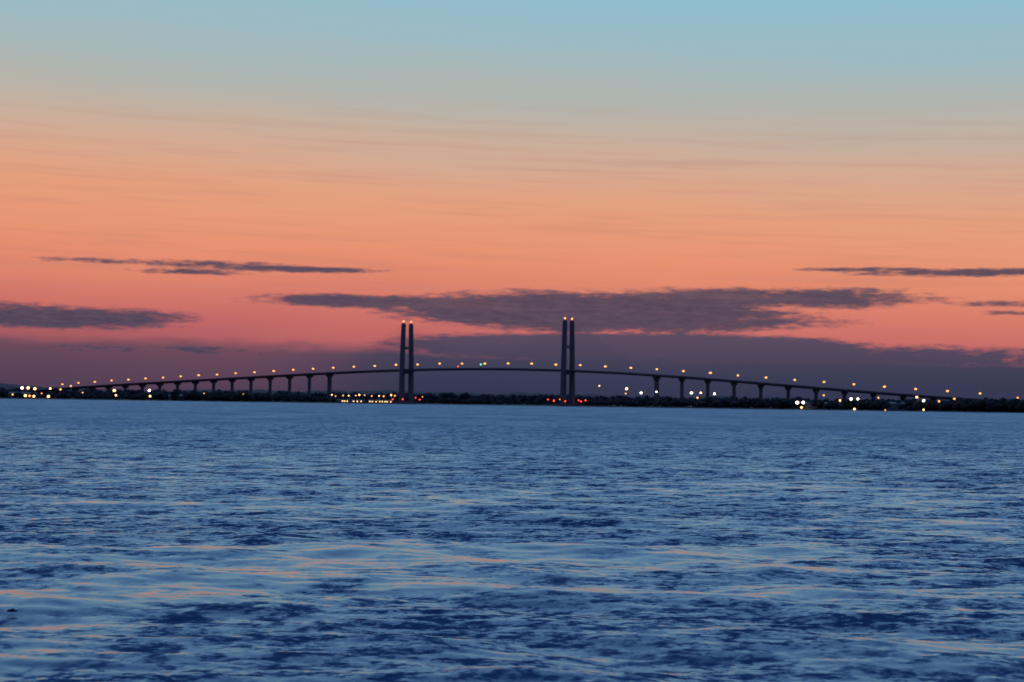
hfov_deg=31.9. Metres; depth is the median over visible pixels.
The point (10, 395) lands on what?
warehouse
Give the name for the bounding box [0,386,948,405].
tree line
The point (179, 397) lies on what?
warehouse
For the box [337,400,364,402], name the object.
walls
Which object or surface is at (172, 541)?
water
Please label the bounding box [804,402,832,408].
warehouse
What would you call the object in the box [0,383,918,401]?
hills
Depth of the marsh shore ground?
3294.00 m
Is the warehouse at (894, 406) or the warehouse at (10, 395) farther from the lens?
the warehouse at (10, 395)
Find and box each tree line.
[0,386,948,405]
[0,390,1023,411]
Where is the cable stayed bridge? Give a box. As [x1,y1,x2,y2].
[22,320,973,410]
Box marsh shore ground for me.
[0,397,1023,412]
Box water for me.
[0,399,1023,681]
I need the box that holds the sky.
[0,0,1023,400]
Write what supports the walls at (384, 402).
on the marsh shore ground
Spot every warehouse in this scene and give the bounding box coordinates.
[0,392,37,397]
[168,394,195,400]
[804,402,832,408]
[887,402,920,409]
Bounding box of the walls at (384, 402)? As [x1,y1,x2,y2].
[368,400,393,403]

